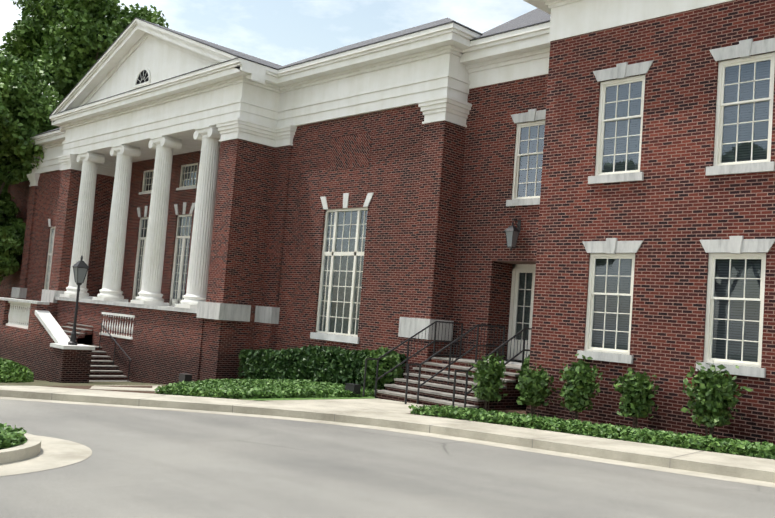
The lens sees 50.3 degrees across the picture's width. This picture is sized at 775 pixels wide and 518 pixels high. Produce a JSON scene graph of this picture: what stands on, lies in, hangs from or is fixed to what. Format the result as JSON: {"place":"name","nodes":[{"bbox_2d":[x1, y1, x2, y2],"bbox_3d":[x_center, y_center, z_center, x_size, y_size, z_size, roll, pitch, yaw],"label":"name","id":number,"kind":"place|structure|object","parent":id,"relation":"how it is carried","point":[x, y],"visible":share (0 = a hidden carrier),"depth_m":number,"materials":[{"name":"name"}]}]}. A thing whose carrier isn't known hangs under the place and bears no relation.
{"place":"outdoors","nodes":[
{"label":"outdoors","id":0,"kind":"place"},
{"bbox_2d":[0,0,536,281],"label":"sky","id":1,"kind":"structure","parent":0,"point":[280,32],"materials":[{"name":"blue"}]},
{"bbox_2d":[48,210,531,360],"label":"window panes","id":2,"kind":"structure","parent":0,"point":[350,258],"depth_m":25.93,"materials":[{"name":"clear glass"}]},
{"bbox_2d":[142,87,606,360],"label":"dark building interiors","id":3,"kind":"object","parent":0,"point":[191,181],"depth_m":34.92,"materials":[{"name":"black"}]},
{"bbox_2d":[0,380,773,487],"bbox_3d":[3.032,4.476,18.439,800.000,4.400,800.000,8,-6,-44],"label":"ground sheet","id":4,"kind":"object","parent":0,"point":[40,383],"depth_m":27.21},
{"bbox_2d":[0,357,33,382],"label":"boxwood","id":5,"kind":"object","parent":4,"relation":"on","point":[18,372],"depth_m":27.89,"materials":[{"name":"green plant"}]},
{"bbox_2d":[90,385,429,413],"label":"concrete walks","id":6,"kind":"structure","parent":4,"relation":"on","point":[384,405],"depth_m":18.52,"materials":[{"name":"beige concrete"}]},
{"bbox_2d":[60,323,521,407],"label":"stair treads","id":7,"kind":"object","parent":4,"relation":"on","point":[458,404],"visible":0.35,"depth_m":20.57,"materials":[{"name":"grey concrete"}]},
{"bbox_2d":[99,323,131,380],"bbox_3d":[-10.648,3.726,32.130,0.050,2.289,2.912,8,-6,-44],"label":"handrail","id":8,"kind":"object","parent":7,"relation":"on","point":[114,347],"visible":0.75,"depth_m":32.12,"materials":[{"name":"black metal"}]},
{"bbox_2d":[363,321,531,407],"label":"iron stair railings","id":9,"kind":"object","parent":7,"relation":"on","point":[498,350],"depth_m":20.55,"materials":[{"name":"black metal"}]},
{"bbox_2d":[0,0,774,444],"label":"brick walls","id":10,"kind":"structure","parent":4,"relation":"on","point":[442,216],"depth_m":22.79,"materials":[{"name":"red brick"}]},
{"bbox_2d":[6,301,134,339],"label":"portico balustrades","id":11,"kind":"object","parent":10,"relation":"on","point":[18,316],"visible":0.73,"depth_m":32.73,"materials":[{"name":"white stone"}]},
{"bbox_2d":[68,255,88,344],"bbox_3d":[-10.992,1.450,29.231,0.460,3.180,0.460,8,-6,-44],"label":"lamp post","id":12,"kind":"object","parent":10,"relation":"on","point":[81,263],"depth_m":29.18,"materials":[{"name":"black metal"}]},
{"bbox_2d":[60,125,220,308],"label":"columns","id":13,"kind":"structure","parent":10,"relation":"on","point":[164,146],"depth_m":31.67,"materials":[{"name":"white paint"}]},
{"bbox_2d":[86,37,213,103],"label":"pediment","id":14,"kind":"structure","parent":10,"relation":"attached to","point":[160,61],"depth_m":32.86,"materials":[{"name":"white paint"}]},
{"bbox_2d":[132,67,151,88],"bbox_3d":[-9.836,-7.329,33.160,0.100,0.750,1.440,8,-6,-44],"label":"window frame","id":15,"kind":"object","parent":14,"relation":"attached to","point":[149,81],"visible":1,"depth_m":33.11,"materials":[{"name":"white wood"}]},
{"bbox_2d":[136,70,148,84],"bbox_3d":[-9.819,-7.322,33.176,0.001,0.560,1.120,8,-6,-44],"label":"window glass","id":16,"kind":"object","parent":15,"relation":"in","point":[142,77],"visible":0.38,"depth_m":33.20,"materials":[{"name":"black glass"}]},
{"bbox_2d":[35,186,373,349],"bbox_3d":[-10.651,0.066,32.412,5.720,6.770,24.930,8,-6,-44],"label":"stone trim","id":17,"kind":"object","parent":10,"relation":"attached to","point":[55,331],"visible":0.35,"depth_m":29.58,"materials":[{"name":"white stone"}]},
{"bbox_2d":[53,132,371,201],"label":"building herringbone panels","id":18,"kind":"object","parent":10,"relation":"attached to","point":[351,151],"visible":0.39,"depth_m":25.99,"materials":[{"name":"red brick"}]},
{"bbox_2d":[36,8,550,134],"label":"building roof","id":19,"kind":"structure","parent":10,"relation":"on","point":[536,15],"depth_m":26.38,"materials":[{"name":"grey"}]},
{"bbox_2d":[32,18,549,136],"bbox_3d":[-7.825,-7.851,32.516,3.030,3.270,35.430,8,-6,-44],"label":"roof edge flashing","id":20,"kind":"object","parent":19,"relation":"attached to","point":[272,67],"visible":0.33,"depth_m":27.65,"materials":[{"name":"grey metal"}]},
{"bbox_2d":[25,0,732,186],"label":"entablature","id":21,"kind":"structure","parent":10,"relation":"attached to","point":[435,74],"depth_m":27.49,"materials":[{"name":"white paint"}]},
{"bbox_2d":[0,38,774,377],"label":"stone trim","id":22,"kind":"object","parent":10,"relation":"attached to","point":[414,326],"visible":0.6,"depth_m":17.56,"materials":[{"name":"white stone"}]},
{"bbox_2d":[44,52,774,367],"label":"window frames","id":23,"kind":"structure","parent":10,"relation":"in","point":[517,269],"depth_m":17.81,"materials":[{"name":"white wood"}]},
{"bbox_2d":[46,60,769,360],"bbox_3d":[-2.820,-0.863,27.674,2.996,6.370,41.992,8,-6,-44],"label":"window glass","id":24,"kind":"object","parent":23,"relation":"in","point":[596,259],"visible":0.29,"depth_m":17.46,"materials":[{"name":"grey glass"}]},
{"bbox_2d":[0,389,774,482],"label":"concrete kerb","id":25,"kind":"object","parent":4,"relation":"on","point":[694,465],"visible":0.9,"depth_m":14.72,"materials":[{"name":"beige concrete"}]},
{"bbox_2d":[0,386,774,470],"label":"concrete pavement","id":26,"kind":"structure","parent":4,"relation":"on","point":[730,459],"depth_m":15.00,"materials":[{"name":"beige concrete"}]},
{"bbox_2d":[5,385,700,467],"bbox_3d":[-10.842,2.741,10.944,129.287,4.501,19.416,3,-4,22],"label":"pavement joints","id":27,"kind":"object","parent":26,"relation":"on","point":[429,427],"visible":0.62,"depth_m":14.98,"materials":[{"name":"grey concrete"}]},
{"bbox_2d":[44,385,774,459],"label":"mulch beds","id":28,"kind":"object","parent":4,"relation":"on","point":[520,411],"visible":0.02,"depth_m":18.71,"materials":[{"name":"brown soil"}]},
{"bbox_2d":[178,373,191,381],"bbox_3d":[-5.653,3.367,23.012,0.240,0.320,0.370,8,-6,-44],"label":"utility box","id":29,"kind":"object","parent":28,"relation":"on","point":[185,377],"visible":0.75,"depth_m":22.91,"materials":[{"name":"black metal"}]},
{"bbox_2d":[154,378,374,398],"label":"groundcover","id":30,"kind":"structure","parent":28,"relation":"on","point":[232,388],"depth_m":19.84,"materials":[{"name":"green plant"}]},
{"bbox_2d":[345,383,360,393],"bbox_3d":[-0.878,3.305,20.732,0.240,0.320,0.370,8,-6,-44],"label":"utility box","id":31,"kind":"object","parent":30,"relation":"on","point":[353,388],"visible":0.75,"depth_m":20.64,"materials":[{"name":"black metal"}]},
{"bbox_2d":[237,344,405,386],"bbox_3d":[-2.159,3.380,24.883,1.288,1.820,6.876,8,-6,-44],"label":"hedge","id":32,"kind":"object","parent":28,"relation":"on","point":[339,365],"depth_m":24.48,"materials":[{"name":"green plant"}]},
{"bbox_2d":[360,346,403,389],"bbox_3d":[-0.142,2.961,21.681,1.090,1.353,1.198,8,-6,-44],"label":"bush","id":33,"kind":"object","parent":28,"relation":"on","point":[393,358],"depth_m":21.37,"materials":[{"name":"green plant"}]},
{"bbox_2d":[171,393,774,458],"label":"groundcover underlay","id":34,"kind":"object","parent":28,"relation":"on","point":[317,398],"visible":0.15,"depth_m":18.70,"materials":[{"name":"green plant"}]},
{"bbox_2d":[468,352,507,410],"bbox_3d":[2.292,2.763,18.663,0.945,1.353,1.008,8,-6,-44],"label":"shrub","id":35,"kind":"object","parent":28,"relation":"on","point":[488,376],"depth_m":18.53,"materials":[{"name":"green plant"}]},
{"bbox_2d":[518,354,529,406],"bbox_3d":[3.618,2.858,19.397,1.125,1.524,1.134,8,-6,-44],"label":"stair shrub","id":36,"kind":"object","parent":28,"relation":"on","point":[525,364],"visible":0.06,"depth_m":19.37,"materials":[{"name":"green plant"}]},
{"bbox_2d":[515,363,555,415],"bbox_3d":[3.133,2.837,17.893,0.870,1.148,1.002,8,-6,-44],"label":"shrub","id":37,"kind":"object","parent":28,"relation":"on","point":[533,385],"depth_m":17.73,"materials":[{"name":"green plant"}]},
{"bbox_2d":[551,353,602,419],"bbox_3d":[3.936,2.652,16.909,0.953,1.423,1.044,8,-6,-44],"label":"shrub","id":38,"kind":"object","parent":28,"relation":"on","point":[576,393],"depth_m":16.74,"materials":[{"name":"green plant"}]},
{"bbox_2d":[408,404,774,458],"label":"groundcover","id":39,"kind":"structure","parent":28,"relation":"on","point":[765,449],"depth_m":14.49,"materials":[{"name":"green plant"}]},
{"bbox_2d":[611,368,658,427],"bbox_3d":[4.855,2.741,16.218,0.949,1.206,0.998,8,-6,-44],"label":"shrub","id":40,"kind":"object","parent":28,"relation":"on","point":[635,390],"depth_m":15.98,"materials":[{"name":"green plant"}]},
{"bbox_2d":[681,362,752,436],"bbox_3d":[5.987,2.560,15.004,0.773,1.471,1.228,14,-11,-68],"label":"shrub","id":41,"kind":"object","parent":28,"relation":"on","point":[719,396],"depth_m":14.89,"materials":[{"name":"green plant"}]},
{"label":"tree","id":42,"kind":"object","parent":4,"relation":"on","visible":0},
{"bbox_2d":[0,200,25,283],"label":"tree","id":43,"kind":"object","parent":42,"relation":"attached to","point":[12,232],"depth_m":45.20,"materials":[{"name":"green plant"}]},
{"bbox_2d":[0,164,30,202],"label":"tree","id":44,"kind":"object","parent":42,"relation":"attached to","point":[4,195],"visible":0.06,"depth_m":50.76,"materials":[{"name":"green plant"}]},
{"bbox_2d":[0,50,63,194],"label":"tree","id":45,"kind":"object","parent":42,"relation":"attached to","point":[27,116],"depth_m":44.56,"materials":[{"name":"green plant"}]},
{"bbox_2d":[0,0,168,107],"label":"oak tree","id":46,"kind":"object","parent":42,"relation":"attached to","point":[83,22],"depth_m":50.13,"materials":[{"name":"green plant"}]},
{"bbox_2d":[0,399,774,517],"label":"road asphalt","id":47,"kind":"structure","parent":0,"point":[145,463],"depth_m":9.88,"materials":[{"name":"grey asphalt"}]},
{"bbox_2d":[0,433,40,464],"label":"island kerb","id":48,"kind":"structure","parent":47,"relation":"on","point":[30,448],"depth_m":9.76,"materials":[{"name":"concrete"}]},
{"bbox_2d":[0,439,26,449],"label":"island grass","id":49,"kind":"structure","parent":48,"relation":"on","point":[18,444],"depth_m":10.04,"materials":[{"name":"green plant"}]},
{"bbox_2d":[0,423,26,447],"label":"shrub","id":50,"kind":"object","parent":49,"relation":"on","point":[9,435],"depth_m":10.02,"materials":[{"name":"green plant"}]},
{"bbox_2d":[0,435,91,475],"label":"island apron","id":51,"kind":"object","parent":47,"relation":"on","point":[55,453],"visible":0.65,"depth_m":10.02,"materials":[{"name":"concrete"}]},
{"bbox_2d":[0,397,774,487],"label":"gutter","id":52,"kind":"object","parent":47,"relation":"on","point":[684,472],"visible":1,"depth_m":13.94,"materials":[{"name":"concrete"}]},
{"bbox_2d":[504,219,520,250],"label":"wall lantern","id":53,"kind":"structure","parent":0,"point":[514,228],"depth_m":21.60,"materials":[{"name":"white glass"}]},
{"bbox_2d":[518,60,770,361],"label":"window panes","id":54,"kind":"structure","parent":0,"point":[717,345],"depth_m":16.05,"materials":[{"name":"glass"}]}
]}

